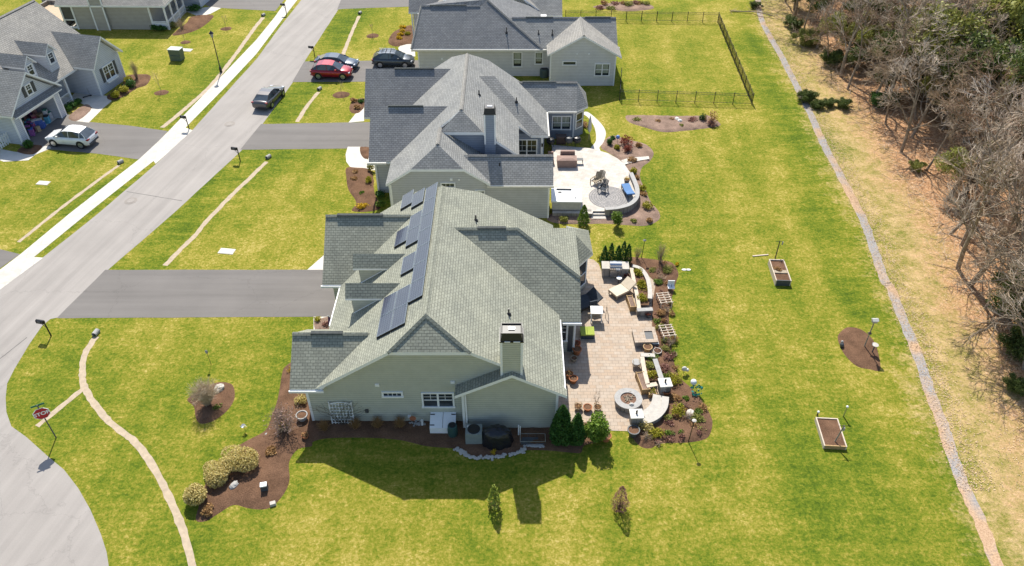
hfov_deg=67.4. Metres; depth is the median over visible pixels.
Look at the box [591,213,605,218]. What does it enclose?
patio step
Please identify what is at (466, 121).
house
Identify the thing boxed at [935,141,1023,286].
bare tree
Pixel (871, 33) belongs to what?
bush
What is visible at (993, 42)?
evergreen tree
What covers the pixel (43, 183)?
ground lid
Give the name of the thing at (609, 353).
patio
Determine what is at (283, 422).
shrub
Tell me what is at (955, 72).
bare tree
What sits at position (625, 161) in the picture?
walkway
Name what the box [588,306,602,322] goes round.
grill table
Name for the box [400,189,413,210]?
solar panel
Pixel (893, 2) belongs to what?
bare tree
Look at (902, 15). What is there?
bare tree
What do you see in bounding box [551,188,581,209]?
hot tub
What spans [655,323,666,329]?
shrub
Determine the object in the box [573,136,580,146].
grill
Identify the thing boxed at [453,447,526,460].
edging stones
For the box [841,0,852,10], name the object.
bush
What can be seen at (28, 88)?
window
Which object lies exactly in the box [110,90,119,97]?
shrub
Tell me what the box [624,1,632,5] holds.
shrub
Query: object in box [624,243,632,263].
conifer
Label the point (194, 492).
shrub
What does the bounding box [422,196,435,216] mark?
solar panel
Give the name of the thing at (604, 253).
conifer
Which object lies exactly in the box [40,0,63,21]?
deck
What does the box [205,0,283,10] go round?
driveway
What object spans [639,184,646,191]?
shrub
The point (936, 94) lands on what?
bare tree
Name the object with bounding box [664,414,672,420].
shrub
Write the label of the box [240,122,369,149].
driveway
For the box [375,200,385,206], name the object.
shrub
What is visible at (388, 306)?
solar panel
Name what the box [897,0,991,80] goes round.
bare tree
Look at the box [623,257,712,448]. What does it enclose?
mulch bed
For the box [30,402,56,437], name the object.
stop sign
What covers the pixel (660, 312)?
shrub
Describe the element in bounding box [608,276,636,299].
lounge chair
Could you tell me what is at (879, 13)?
bare tree
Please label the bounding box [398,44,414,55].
walkway
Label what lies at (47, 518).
street
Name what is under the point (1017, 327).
evergreen tree
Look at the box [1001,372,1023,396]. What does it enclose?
evergreen tree
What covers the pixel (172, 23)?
shrub
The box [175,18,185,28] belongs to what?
shrub
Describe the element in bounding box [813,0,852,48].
bare tree
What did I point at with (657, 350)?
plant pot
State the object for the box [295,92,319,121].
drainage channel
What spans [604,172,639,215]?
retaining wall
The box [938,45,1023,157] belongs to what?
bare tree
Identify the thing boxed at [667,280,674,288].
garden ornament
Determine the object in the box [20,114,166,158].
driveway
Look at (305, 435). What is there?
plant pot
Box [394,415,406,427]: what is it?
grass clump
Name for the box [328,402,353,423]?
trellis
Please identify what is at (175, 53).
utility box
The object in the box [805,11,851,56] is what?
bare tree
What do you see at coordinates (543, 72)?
heat pump
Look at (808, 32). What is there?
evergreen tree
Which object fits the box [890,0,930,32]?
bare tree
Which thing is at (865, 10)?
bare tree
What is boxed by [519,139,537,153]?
window
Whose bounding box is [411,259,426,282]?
solar panel
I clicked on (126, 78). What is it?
shrub
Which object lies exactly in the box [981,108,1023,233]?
bare tree
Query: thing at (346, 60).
car
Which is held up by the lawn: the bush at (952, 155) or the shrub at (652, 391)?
the bush at (952, 155)
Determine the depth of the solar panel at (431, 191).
54.06 m
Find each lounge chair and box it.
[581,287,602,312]
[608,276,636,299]
[621,183,634,195]
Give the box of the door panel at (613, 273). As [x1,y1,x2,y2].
[610,270,620,276]
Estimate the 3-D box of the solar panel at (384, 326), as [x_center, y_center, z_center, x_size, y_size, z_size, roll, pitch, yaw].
[-7.490,2.463,45.363,0.860,0.742,1.750,0,40,0]
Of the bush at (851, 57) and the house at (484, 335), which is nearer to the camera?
the house at (484, 335)
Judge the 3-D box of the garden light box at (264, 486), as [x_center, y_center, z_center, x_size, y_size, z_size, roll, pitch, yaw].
[-14.045,11.575,43.528,0.420,0.580,0.340,-8,40,-9]
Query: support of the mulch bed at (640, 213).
on the lawn
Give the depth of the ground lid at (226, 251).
60.86 m
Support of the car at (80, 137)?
on the driveway at (128, 141)
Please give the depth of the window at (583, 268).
56.36 m
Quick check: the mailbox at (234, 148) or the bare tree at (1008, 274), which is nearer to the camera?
the bare tree at (1008, 274)
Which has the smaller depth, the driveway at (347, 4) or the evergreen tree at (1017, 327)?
the evergreen tree at (1017, 327)
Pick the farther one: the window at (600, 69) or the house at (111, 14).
the house at (111, 14)
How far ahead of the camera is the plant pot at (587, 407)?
48.11 m
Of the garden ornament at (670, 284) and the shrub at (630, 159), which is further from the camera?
the shrub at (630, 159)
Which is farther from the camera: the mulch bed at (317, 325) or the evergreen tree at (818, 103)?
the evergreen tree at (818, 103)
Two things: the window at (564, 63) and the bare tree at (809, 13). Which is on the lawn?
the bare tree at (809, 13)
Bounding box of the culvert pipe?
[91,328,99,335]
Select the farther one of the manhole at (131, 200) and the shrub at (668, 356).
the manhole at (131, 200)
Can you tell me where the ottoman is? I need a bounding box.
[580,326,594,338]
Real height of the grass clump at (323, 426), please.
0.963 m
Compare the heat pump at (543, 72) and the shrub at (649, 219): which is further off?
the heat pump at (543, 72)
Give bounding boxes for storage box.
[27,127,34,135]
[34,125,41,131]
[36,112,43,119]
[36,118,44,128]
[43,114,50,123]
[556,134,566,144]
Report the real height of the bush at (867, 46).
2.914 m
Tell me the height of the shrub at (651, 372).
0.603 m
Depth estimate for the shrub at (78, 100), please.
80.10 m
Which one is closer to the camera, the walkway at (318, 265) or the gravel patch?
the gravel patch
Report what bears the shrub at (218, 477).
on the mulch bed at (272, 471)
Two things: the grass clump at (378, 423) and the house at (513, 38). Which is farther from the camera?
the house at (513, 38)
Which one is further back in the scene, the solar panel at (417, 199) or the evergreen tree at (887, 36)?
the evergreen tree at (887, 36)
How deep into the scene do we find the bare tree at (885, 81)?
74.50 m
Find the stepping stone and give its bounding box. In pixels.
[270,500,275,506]
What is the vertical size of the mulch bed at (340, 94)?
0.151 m
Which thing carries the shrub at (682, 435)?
on the mulch bed at (683, 388)
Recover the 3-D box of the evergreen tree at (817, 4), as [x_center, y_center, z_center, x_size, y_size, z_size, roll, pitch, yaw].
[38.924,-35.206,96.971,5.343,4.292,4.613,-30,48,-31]
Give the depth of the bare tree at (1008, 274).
49.95 m
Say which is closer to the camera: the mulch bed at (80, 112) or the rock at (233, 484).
the rock at (233, 484)
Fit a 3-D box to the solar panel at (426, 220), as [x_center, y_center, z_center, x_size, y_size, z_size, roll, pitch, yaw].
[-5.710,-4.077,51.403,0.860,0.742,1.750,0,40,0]
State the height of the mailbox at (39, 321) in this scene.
1.450 m
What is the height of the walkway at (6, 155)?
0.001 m
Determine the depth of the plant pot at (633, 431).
46.47 m
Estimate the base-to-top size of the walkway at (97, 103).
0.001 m
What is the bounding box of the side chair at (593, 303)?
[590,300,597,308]
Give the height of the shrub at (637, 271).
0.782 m
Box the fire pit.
[614,388,641,412]
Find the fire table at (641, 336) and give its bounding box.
[632,327,657,346]
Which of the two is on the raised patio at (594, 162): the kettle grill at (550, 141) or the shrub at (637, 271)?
the kettle grill at (550, 141)
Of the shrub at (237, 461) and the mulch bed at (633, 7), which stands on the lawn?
the mulch bed at (633, 7)
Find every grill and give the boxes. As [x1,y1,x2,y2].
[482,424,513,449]
[546,137,554,146]
[565,136,572,146]
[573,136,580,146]
[609,261,621,276]
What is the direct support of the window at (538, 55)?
in the house at (513, 38)
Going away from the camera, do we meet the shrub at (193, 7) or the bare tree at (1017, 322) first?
the bare tree at (1017, 322)
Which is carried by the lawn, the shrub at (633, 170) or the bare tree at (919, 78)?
the bare tree at (919, 78)
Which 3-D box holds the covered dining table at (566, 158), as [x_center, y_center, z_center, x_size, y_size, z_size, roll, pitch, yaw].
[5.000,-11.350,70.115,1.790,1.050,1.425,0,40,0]
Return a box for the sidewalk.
[0,0,296,288]
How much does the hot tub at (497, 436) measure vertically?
1.496 m
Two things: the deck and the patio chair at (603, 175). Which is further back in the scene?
the deck
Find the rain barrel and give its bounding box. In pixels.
[447,422,457,437]
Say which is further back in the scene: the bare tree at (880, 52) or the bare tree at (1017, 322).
the bare tree at (880, 52)
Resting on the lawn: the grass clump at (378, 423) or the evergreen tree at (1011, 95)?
the evergreen tree at (1011, 95)
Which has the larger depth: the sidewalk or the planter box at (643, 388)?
the sidewalk
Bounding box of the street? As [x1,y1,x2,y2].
[0,0,340,565]
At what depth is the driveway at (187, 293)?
56.80 m
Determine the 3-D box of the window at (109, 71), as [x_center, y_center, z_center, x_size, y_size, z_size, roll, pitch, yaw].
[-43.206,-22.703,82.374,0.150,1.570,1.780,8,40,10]
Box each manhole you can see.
[124,197,136,203]
[224,121,234,126]
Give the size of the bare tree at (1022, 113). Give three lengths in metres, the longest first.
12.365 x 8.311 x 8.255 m
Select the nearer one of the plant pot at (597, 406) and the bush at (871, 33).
the plant pot at (597, 406)
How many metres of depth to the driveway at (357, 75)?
86.25 m
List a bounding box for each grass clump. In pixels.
[199,502,213,516]
[265,445,276,455]
[316,418,331,431]
[348,417,361,428]
[371,417,383,427]
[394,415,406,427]
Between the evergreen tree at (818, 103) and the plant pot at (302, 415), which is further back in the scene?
the evergreen tree at (818, 103)
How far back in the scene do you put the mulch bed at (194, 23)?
97.34 m
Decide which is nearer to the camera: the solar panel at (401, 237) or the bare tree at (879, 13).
the solar panel at (401, 237)
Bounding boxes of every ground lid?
[36,181,50,184]
[218,248,235,254]
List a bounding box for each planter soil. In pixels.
[635,274,648,304]
[645,358,657,379]
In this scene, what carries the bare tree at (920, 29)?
on the lawn
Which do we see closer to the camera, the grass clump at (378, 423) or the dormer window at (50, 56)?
the grass clump at (378, 423)
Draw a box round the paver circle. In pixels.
[589,186,628,207]
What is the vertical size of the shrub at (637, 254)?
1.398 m
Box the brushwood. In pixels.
[753,0,1023,342]
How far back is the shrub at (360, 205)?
65.50 m
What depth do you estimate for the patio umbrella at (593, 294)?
55.71 m
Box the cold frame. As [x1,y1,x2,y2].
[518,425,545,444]
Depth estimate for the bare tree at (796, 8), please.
97.35 m
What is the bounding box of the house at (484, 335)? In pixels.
[288,185,592,432]
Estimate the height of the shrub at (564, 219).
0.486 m
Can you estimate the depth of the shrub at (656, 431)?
46.47 m
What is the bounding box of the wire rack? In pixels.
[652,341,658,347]
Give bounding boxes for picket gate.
[0,132,10,149]
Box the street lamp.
[209,30,221,72]
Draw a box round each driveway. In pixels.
[0,249,18,267]
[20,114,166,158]
[57,270,334,317]
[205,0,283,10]
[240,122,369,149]
[293,60,418,81]
[337,0,408,8]
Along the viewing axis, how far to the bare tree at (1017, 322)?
48.97 m
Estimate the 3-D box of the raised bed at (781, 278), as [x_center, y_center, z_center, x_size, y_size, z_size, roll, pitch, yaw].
[20.374,-0.817,58.517,1.150,0.500,2.600,2,40,2]
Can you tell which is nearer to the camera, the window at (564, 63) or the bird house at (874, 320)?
the bird house at (874, 320)
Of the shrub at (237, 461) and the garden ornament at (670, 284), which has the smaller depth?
the shrub at (237, 461)
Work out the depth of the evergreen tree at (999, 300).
53.89 m
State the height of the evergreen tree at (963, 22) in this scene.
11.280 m
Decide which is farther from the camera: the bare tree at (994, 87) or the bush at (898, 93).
the bush at (898, 93)
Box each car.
[45,125,98,148]
[251,85,284,108]
[310,60,352,79]
[314,52,359,67]
[371,48,414,67]
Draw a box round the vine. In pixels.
[313,401,369,424]
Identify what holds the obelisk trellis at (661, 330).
on the mulch bed at (683, 388)
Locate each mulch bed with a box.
[17,145,41,154]
[68,104,91,120]
[107,74,150,100]
[154,90,168,94]
[172,14,213,35]
[180,40,190,43]
[187,382,234,423]
[196,363,600,521]
[220,27,231,30]
[313,317,328,328]
[332,91,349,97]
[346,167,379,211]
[349,98,364,113]
[360,147,368,158]
[366,33,378,37]
[388,25,412,46]
[547,135,659,225]
[593,2,653,10]
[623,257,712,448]
[625,115,720,131]
[838,327,880,370]
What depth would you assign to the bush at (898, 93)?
80.39 m
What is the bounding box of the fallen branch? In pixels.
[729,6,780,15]
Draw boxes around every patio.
[552,145,634,216]
[558,259,658,430]
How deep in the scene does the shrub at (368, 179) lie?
68.45 m
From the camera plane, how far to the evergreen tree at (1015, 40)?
71.92 m
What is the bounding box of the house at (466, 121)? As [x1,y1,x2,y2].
[364,53,587,217]
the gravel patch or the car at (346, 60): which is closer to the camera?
the gravel patch
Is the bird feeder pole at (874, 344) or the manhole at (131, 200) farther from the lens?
the manhole at (131, 200)
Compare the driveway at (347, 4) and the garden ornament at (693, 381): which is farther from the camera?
the driveway at (347, 4)
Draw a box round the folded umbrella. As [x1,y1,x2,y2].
[588,115,591,133]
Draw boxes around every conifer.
[549,404,572,446]
[568,412,585,445]
[577,205,590,226]
[600,245,608,263]
[607,243,614,261]
[613,245,621,260]
[619,241,626,261]
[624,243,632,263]
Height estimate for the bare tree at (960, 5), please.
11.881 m
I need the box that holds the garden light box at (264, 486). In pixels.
[260,481,268,491]
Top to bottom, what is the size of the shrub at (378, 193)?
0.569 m
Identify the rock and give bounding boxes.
[214,383,223,392]
[229,480,238,489]
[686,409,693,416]
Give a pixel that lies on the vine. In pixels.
(343, 423)
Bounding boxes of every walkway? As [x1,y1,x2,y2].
[0,146,50,161]
[72,93,110,121]
[187,7,219,15]
[307,255,323,269]
[346,147,374,169]
[348,108,363,122]
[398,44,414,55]
[584,112,605,150]
[621,156,648,163]
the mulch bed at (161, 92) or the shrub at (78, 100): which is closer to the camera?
the shrub at (78, 100)
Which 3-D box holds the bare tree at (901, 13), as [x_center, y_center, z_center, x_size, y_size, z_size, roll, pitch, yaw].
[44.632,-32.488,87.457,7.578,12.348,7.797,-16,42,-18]
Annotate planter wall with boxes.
[630,268,640,309]
[632,265,651,302]
[636,307,652,315]
[640,353,654,358]
[640,357,649,383]
[645,382,657,389]
[652,359,663,382]
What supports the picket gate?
attached to the house at (49, 60)
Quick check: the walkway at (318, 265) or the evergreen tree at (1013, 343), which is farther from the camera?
the walkway at (318, 265)
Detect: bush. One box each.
[819,11,884,50]
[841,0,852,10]
[846,39,874,70]
[847,0,896,25]
[862,41,873,63]
[890,92,904,102]
[900,50,944,94]
[919,57,977,113]
[933,140,1020,196]
[969,85,1017,118]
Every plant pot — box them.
[296,410,307,421]
[301,431,308,438]
[565,368,572,379]
[569,375,577,383]
[571,355,577,361]
[572,345,581,355]
[574,403,582,410]
[575,339,580,345]
[583,403,591,411]
[593,401,601,411]
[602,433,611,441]
[624,177,629,182]
[627,425,639,437]
[643,343,652,352]
[653,346,661,354]
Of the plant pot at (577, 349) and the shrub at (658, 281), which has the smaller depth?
the plant pot at (577, 349)
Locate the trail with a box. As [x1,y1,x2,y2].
[755,0,1003,565]
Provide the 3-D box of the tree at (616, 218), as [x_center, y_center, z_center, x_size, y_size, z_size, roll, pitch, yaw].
[8.655,-5.281,63.016,1.049,1.631,1.117,-32,50,-33]
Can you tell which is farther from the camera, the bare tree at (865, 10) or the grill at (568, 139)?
the bare tree at (865, 10)
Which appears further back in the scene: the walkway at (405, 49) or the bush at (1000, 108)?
the walkway at (405, 49)
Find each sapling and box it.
[487,484,501,509]
[610,486,629,512]
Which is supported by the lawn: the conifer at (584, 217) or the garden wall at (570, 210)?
the garden wall at (570, 210)
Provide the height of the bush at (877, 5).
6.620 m
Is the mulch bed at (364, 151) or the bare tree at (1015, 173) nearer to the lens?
the bare tree at (1015, 173)
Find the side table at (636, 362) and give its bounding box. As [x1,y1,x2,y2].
[632,359,640,367]
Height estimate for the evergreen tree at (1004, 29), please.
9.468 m
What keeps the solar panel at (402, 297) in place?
on the house at (484, 335)
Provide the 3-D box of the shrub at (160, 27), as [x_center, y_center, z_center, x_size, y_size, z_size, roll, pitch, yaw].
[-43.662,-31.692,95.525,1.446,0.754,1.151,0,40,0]
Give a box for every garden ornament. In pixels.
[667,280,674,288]
[682,366,688,373]
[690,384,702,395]
[691,379,696,386]
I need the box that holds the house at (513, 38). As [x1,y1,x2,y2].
[410,0,621,85]
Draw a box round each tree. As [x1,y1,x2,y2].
[611,211,622,226]
[749,0,763,7]
[783,13,804,29]
[790,27,824,46]
[793,0,798,15]
[796,89,819,102]
[801,0,837,27]
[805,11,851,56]
[806,0,834,20]
[810,98,828,109]
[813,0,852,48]
[816,0,910,76]
[819,48,843,67]
[823,97,837,107]
[829,16,851,30]
[832,0,894,66]
[833,6,895,89]
[834,97,852,108]
[846,0,877,25]
[848,0,940,83]
[858,1,874,27]
[859,0,934,31]
[862,30,940,119]
[862,53,913,123]
[863,13,931,92]
[869,0,918,64]
[869,90,896,107]
[871,30,927,90]
[876,5,916,35]
[878,34,961,152]
[882,0,916,23]
[884,0,963,104]
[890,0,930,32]
[896,40,987,137]
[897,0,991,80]
[900,0,1023,67]
[908,159,927,172]
[911,0,987,16]
[914,33,996,94]
[917,0,1003,102]
[924,24,994,129]
[925,5,991,61]
[925,66,992,151]
[925,93,977,170]
[931,133,1023,268]
[932,78,984,117]
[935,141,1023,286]
[936,26,1023,127]
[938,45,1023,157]
[941,43,1022,143]
[948,75,1023,199]
[949,105,1023,216]
[950,129,1023,234]
[951,216,1023,369]
[955,161,1023,313]
[956,222,1023,346]
[957,105,1023,245]
[965,0,1022,45]
[968,8,1013,62]
[970,201,1023,271]
[975,145,1023,240]
[981,46,1021,104]
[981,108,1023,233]
[984,89,1023,148]
[986,262,1023,320]
[987,0,1023,49]
[987,115,1023,203]
[987,250,1023,327]
[990,102,1023,241]
[992,51,1023,141]
[993,262,1022,297]
[994,39,1021,103]
[996,327,1023,361]
[998,37,1023,87]
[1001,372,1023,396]
[1002,265,1023,337]
[1004,60,1023,147]
[1005,46,1023,141]
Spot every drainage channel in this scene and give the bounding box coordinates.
[17,165,119,241]
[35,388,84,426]
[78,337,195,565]
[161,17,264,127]
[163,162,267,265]
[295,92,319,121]
[342,16,359,54]
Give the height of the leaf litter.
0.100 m
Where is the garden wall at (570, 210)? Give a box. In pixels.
[552,209,590,212]
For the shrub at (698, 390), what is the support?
on the mulch bed at (683, 388)
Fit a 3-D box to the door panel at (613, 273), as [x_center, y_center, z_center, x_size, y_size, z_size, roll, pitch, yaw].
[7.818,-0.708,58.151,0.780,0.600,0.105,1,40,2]
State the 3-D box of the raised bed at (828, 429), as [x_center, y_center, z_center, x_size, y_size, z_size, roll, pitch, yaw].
[19.363,9.133,46.688,1.350,0.300,2.200,3,40,3]
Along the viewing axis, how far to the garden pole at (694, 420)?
45.37 m
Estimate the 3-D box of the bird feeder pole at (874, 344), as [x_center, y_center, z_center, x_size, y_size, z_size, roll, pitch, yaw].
[24.452,4.452,51.935,0.440,0.800,0.440,0,40,0]
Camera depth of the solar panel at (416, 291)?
45.81 m
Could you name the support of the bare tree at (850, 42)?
on the lawn
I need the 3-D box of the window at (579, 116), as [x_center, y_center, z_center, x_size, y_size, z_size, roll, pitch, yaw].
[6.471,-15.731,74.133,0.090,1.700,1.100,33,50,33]
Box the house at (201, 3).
[176,0,208,7]
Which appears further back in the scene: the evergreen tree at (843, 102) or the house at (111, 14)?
the house at (111, 14)
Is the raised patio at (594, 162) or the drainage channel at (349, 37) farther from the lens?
the drainage channel at (349, 37)
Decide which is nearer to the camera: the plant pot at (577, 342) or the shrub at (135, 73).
the plant pot at (577, 342)
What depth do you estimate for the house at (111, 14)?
95.13 m
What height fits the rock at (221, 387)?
0.462 m
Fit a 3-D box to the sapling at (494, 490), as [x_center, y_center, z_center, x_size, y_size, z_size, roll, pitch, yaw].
[-0.984,11.701,42.225,0.847,2.070,0.885,0,40,0]
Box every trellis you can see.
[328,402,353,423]
[656,292,672,308]
[658,324,676,340]
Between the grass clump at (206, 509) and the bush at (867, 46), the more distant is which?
the bush at (867, 46)
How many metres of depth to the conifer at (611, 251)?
59.00 m
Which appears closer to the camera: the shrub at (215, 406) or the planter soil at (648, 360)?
the shrub at (215, 406)
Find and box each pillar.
[629,409,643,425]
[657,378,672,395]
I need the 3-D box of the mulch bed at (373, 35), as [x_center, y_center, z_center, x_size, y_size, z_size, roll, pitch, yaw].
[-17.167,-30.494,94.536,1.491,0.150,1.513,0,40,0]
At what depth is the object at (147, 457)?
45.64 m
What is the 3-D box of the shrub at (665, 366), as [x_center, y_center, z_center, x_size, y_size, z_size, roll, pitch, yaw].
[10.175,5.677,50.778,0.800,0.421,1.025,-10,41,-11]
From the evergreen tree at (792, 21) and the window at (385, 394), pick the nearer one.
the window at (385, 394)
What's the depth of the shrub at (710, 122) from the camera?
76.56 m
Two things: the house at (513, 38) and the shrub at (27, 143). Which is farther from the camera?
the house at (513, 38)
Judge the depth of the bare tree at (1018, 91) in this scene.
68.11 m
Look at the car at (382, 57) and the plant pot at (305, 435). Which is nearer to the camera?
the plant pot at (305, 435)
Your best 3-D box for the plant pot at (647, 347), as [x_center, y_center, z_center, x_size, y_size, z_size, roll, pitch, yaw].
[9.209,4.467,52.214,0.648,0.420,0.648,0,40,0]
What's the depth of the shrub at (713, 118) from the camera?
76.79 m
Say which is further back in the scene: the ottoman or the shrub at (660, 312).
the shrub at (660, 312)
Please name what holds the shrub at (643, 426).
on the mulch bed at (683, 388)
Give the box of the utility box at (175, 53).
[167,46,184,60]
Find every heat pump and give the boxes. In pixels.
[465,424,482,443]
[540,68,548,77]
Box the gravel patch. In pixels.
[409,420,544,447]
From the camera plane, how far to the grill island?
58.11 m
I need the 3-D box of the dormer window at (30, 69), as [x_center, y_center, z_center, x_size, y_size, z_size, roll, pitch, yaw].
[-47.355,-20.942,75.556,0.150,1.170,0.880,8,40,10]
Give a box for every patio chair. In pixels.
[590,171,601,186]
[594,170,605,182]
[597,179,608,192]
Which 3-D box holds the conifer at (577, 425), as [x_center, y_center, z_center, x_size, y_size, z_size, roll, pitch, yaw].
[3.897,8.572,45.519,1.286,2.657,1.304,0,40,0]
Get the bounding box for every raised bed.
[768,259,791,285]
[814,417,846,449]
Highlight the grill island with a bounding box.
[601,261,628,277]
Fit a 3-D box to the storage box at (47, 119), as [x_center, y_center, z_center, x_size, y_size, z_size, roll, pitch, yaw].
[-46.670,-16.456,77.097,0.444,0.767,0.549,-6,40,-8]
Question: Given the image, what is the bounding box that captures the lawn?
[0,0,1023,565]
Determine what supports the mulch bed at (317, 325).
on the lawn
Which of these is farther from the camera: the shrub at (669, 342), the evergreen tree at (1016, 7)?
the evergreen tree at (1016, 7)
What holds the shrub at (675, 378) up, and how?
on the mulch bed at (683, 388)
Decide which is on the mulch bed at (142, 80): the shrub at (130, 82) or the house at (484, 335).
the shrub at (130, 82)
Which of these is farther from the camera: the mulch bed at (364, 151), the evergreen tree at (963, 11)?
the evergreen tree at (963, 11)
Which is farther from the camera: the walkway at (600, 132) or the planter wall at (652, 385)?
the walkway at (600, 132)
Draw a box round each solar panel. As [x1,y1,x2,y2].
[376,310,393,338]
[380,291,396,316]
[391,303,407,331]
[394,225,408,248]
[394,284,410,309]
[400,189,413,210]
[400,251,415,276]
[405,225,419,248]
[408,210,422,230]
[408,276,424,304]
[411,188,424,209]
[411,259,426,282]
[414,242,428,264]
[417,225,431,247]
[419,210,433,231]
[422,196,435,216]
[424,182,437,201]
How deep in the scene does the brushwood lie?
74.25 m
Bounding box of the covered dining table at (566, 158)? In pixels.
[557,150,576,167]
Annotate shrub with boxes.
[21,140,33,148]
[64,104,72,111]
[67,101,78,106]
[74,98,81,103]
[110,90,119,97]
[115,84,128,91]
[121,79,135,87]
[123,76,132,82]
[130,62,138,78]
[155,25,166,30]
[169,21,176,27]
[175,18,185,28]
[182,482,206,505]
[185,377,223,406]
[186,4,201,10]
[202,460,229,488]
[212,403,222,409]
[215,444,258,472]
[263,402,304,436]
[294,393,306,404]
[355,203,367,208]
[365,176,371,182]
[374,190,385,196]
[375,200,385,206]
[559,216,568,222]
[584,409,610,442]
[606,138,612,144]
[615,499,625,510]
[620,134,634,144]
[622,144,632,151]
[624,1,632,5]
[627,156,636,161]
[629,166,636,173]
[633,268,642,277]
[635,248,641,258]
[637,279,647,290]
[637,293,648,301]
[638,420,653,430]
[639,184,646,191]
[640,431,652,439]
[642,200,654,209]
[645,361,654,369]
[646,217,652,222]
[647,370,657,378]
[647,427,665,439]
[648,387,657,397]
[653,279,663,284]
[653,439,664,447]
[654,243,669,262]
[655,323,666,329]
[656,273,666,280]
[656,309,665,315]
[660,362,670,372]
[662,264,672,273]
[662,345,671,351]
[663,352,673,359]
[663,418,674,426]
[664,337,674,345]
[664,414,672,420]
[664,434,675,441]
[665,430,674,435]
[666,372,682,385]
[668,392,681,400]
[670,402,686,417]
[678,432,685,441]
[682,395,689,400]
[683,411,692,419]
[688,116,696,121]
[694,408,702,413]
[695,414,706,421]
[698,402,709,409]
[699,113,706,119]
[705,110,718,122]
[707,120,715,126]
[772,266,781,271]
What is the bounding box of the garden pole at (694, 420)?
[688,419,696,441]
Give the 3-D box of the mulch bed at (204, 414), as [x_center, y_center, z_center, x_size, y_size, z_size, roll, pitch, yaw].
[-18.923,7.460,48.817,2.821,0.155,3.115,-24,45,-26]
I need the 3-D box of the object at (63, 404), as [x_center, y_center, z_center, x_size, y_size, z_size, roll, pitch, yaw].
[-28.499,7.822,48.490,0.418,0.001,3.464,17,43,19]
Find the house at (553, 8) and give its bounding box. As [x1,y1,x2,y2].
[408,0,561,34]
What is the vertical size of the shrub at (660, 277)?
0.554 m
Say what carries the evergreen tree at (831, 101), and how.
on the lawn
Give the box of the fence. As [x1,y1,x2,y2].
[565,10,754,104]
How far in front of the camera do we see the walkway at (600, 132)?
75.79 m
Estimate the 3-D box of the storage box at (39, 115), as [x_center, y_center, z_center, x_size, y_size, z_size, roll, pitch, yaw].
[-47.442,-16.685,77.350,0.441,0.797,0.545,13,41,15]
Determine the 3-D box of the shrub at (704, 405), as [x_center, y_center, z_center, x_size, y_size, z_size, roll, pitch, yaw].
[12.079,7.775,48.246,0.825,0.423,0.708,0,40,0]
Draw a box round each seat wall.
[641,396,668,425]
[643,394,661,417]
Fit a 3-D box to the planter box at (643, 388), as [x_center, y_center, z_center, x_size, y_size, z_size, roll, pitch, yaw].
[8.453,6.474,49.719,0.560,0.520,1.610,-5,40,-6]
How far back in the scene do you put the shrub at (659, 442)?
46.13 m
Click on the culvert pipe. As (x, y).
(96, 331)
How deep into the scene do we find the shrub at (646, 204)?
65.23 m
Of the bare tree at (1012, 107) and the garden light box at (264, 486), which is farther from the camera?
the bare tree at (1012, 107)
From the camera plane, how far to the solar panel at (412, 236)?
50.98 m
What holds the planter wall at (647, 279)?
on the patio at (609, 353)
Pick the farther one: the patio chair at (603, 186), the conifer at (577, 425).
the patio chair at (603, 186)
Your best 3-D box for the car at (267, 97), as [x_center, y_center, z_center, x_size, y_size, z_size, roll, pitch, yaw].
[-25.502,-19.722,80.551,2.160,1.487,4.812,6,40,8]
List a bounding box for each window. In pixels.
[24,83,34,96]
[25,63,36,74]
[46,51,56,64]
[102,61,116,81]
[381,391,403,397]
[421,392,454,407]
[440,182,455,187]
[512,52,522,66]
[519,139,537,153]
[534,52,542,64]
[551,115,571,129]
[561,324,567,341]
[562,61,576,65]
[575,110,583,129]
[579,260,587,286]
[594,63,609,75]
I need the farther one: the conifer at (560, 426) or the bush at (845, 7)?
the bush at (845, 7)
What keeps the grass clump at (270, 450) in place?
on the mulch bed at (272, 471)
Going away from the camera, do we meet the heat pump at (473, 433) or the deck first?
the heat pump at (473, 433)
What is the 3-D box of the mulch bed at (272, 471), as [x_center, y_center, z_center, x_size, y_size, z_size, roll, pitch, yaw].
[-5.891,9.123,46.814,23.406,0.155,12.307,0,40,0]
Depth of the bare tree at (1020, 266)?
47.81 m
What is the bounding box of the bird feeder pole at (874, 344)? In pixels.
[872,342,878,351]
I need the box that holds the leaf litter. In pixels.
[755,0,1023,491]
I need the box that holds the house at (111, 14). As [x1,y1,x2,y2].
[54,0,189,30]
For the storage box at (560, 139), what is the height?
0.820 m
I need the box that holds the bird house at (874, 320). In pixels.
[864,318,878,345]
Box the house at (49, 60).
[0,0,125,144]
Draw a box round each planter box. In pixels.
[626,295,636,311]
[635,371,650,394]
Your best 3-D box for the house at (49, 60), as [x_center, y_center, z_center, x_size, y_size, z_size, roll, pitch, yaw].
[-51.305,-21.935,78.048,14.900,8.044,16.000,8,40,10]
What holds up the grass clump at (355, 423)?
on the mulch bed at (272, 471)
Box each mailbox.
[35,319,51,335]
[180,115,189,128]
[231,147,240,160]
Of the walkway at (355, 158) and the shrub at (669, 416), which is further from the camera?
the walkway at (355, 158)

